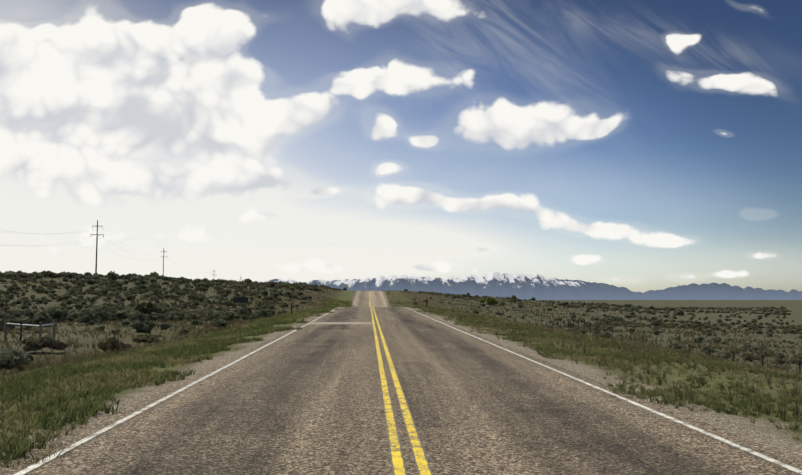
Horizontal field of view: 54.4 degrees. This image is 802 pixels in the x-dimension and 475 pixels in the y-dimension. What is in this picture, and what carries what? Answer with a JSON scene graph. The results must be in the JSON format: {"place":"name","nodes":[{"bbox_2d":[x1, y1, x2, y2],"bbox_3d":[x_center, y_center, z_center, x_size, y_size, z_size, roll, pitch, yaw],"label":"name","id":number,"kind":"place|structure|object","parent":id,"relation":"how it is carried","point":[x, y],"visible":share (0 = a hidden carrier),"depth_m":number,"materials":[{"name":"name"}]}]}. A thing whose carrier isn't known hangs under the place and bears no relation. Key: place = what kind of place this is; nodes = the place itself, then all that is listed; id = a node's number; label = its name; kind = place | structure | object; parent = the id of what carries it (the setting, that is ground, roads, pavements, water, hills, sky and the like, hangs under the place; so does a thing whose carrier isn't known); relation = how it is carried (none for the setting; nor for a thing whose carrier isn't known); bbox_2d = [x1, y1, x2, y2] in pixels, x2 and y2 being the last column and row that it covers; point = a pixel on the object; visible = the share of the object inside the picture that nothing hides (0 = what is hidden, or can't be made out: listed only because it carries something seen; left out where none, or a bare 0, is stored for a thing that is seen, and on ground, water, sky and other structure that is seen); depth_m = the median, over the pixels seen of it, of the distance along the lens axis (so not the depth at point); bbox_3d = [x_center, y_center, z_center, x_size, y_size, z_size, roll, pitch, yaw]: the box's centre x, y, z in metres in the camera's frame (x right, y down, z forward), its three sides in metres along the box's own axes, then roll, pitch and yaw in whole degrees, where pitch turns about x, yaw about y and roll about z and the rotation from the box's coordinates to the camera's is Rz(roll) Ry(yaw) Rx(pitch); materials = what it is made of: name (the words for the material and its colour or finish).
{"place":"outdoors","nodes":[
{"label":"outdoors","id":0,"kind":"place"},
{"bbox_2d":[0,291,801,474],"bbox_3d":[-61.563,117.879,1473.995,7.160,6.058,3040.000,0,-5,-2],"label":"road asphalt","id":1,"kind":"structure","parent":0,"point":[306,400],"depth_m":9.25,"materials":[{"name":"grey asphalt"}]},
{"bbox_2d":[12,291,358,474],"bbox_3d":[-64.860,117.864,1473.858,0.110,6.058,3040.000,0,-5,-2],"label":"white marking","id":2,"kind":"object","parent":1,"relation":"on","point":[30,468],"visible":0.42,"depth_m":9.29,"materials":[{"name":"paint"}]},
{"bbox_2d":[310,322,371,323],"bbox_3d":[-3.022,4.248,38.674,3.160,0.028,2.800,0,-5,-2],"label":"stop line","id":3,"kind":"object","parent":1,"relation":"on","point":[341,323],"visible":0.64,"depth_m":38.27,"materials":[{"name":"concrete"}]},
{"bbox_2d":[369,295,406,474],"bbox_3d":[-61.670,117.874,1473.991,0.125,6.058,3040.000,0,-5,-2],"label":"yellow marking","id":4,"kind":"object","parent":1,"relation":"on","point":[398,466],"visible":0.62,"depth_m":9.22,"materials":[{"name":"paint"}]},
{"bbox_2d":[370,299,432,474],"bbox_3d":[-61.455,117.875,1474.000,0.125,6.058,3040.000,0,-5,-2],"label":"yellow marking","id":5,"kind":"object","parent":1,"relation":"on","point":[422,464],"visible":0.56,"depth_m":9.22,"materials":[{"name":"paint"}]},
{"bbox_2d":[380,291,801,474],"bbox_3d":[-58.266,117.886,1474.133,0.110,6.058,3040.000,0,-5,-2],"label":"white marking","id":6,"kind":"object","parent":1,"relation":"on","point":[763,456],"visible":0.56,"depth_m":9.30,"materials":[{"name":"paint"}]},
{"bbox_2d":[0,277,801,467],"bbox_3d":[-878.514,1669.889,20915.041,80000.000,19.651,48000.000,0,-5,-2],"label":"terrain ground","id":7,"kind":"structure","parent":0,"point":[762,430],"depth_m":52.99,"materials":[{"name":"beige soil"}]},
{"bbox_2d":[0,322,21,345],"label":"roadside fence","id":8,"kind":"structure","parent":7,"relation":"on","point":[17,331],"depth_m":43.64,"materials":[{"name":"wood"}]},
{"bbox_2d":[4,319,55,341],"bbox_3d":[-22.706,5.915,47.588,2.953,1.794,3.741,2,-5,-23],"label":"wooden fence","id":9,"kind":"object","parent":7,"relation":"on","point":[40,325],"visible":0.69,"depth_m":48.57,"materials":[{"name":"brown wood"}]},
{"bbox_2d":[91,220,103,273],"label":"power pole","id":10,"kind":"object","parent":7,"relation":"on","point":[97,234],"visible":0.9,"depth_m":187.55,"materials":[{"name":"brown wood"}]},
{"bbox_2d":[0,229,158,260],"bbox_3d":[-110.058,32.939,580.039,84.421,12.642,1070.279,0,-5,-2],"label":"power line wires","id":11,"kind":"object","parent":10,"relation":"attached to","point":[75,243],"visible":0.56,"depth_m":163.80,"materials":[{"name":"grey metal"}]},
{"bbox_2d":[234,297,247,318],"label":"road guide sign","id":12,"kind":"object","parent":7,"relation":"on","point":[240,299],"visible":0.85,"depth_m":98.83,"materials":[{"name":"metal"}]},
{"bbox_2d":[0,289,801,466],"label":"green grass","id":13,"kind":"structure","parent":7,"relation":"on","point":[20,387],"depth_m":15.19,"materials":[{"name":"green plant"}]},
{"bbox_2d":[0,270,801,372],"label":"sagebrush","id":14,"kind":"object","parent":7,"relation":"on","point":[141,308],"visible":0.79,"depth_m":120.10,"materials":[{"name":"green plant"}]},
{"bbox_2d":[0,276,801,441],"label":"shrubs","id":15,"kind":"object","parent":7,"relation":"on","point":[78,357],"visible":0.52,"depth_m":58.14,"materials":[{"name":"green plant"}]},
{"bbox_2d":[480,296,497,303],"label":"bush","id":16,"kind":"object","parent":7,"relation":"on","point":[491,300],"visible":0.98,"depth_m":196.09,"materials":[{"name":"green plant"}]},
{"bbox_2d":[523,303,801,373],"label":"fence","id":17,"kind":"object","parent":7,"relation":"on","point":[656,340],"visible":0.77,"depth_m":71.10,"materials":[{"name":"metal"}]},
{"bbox_2d":[0,0,801,292],"label":"sky","id":18,"kind":"structure","parent":0,"point":[642,146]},
{"bbox_2d":[261,271,801,299],"bbox_3d":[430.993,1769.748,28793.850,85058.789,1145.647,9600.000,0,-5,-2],"label":"mountain range","id":19,"kind":"structure","parent":0,"point":[494,284],"depth_m":28600.99,"materials":[{"name":"stone"}]}
]}

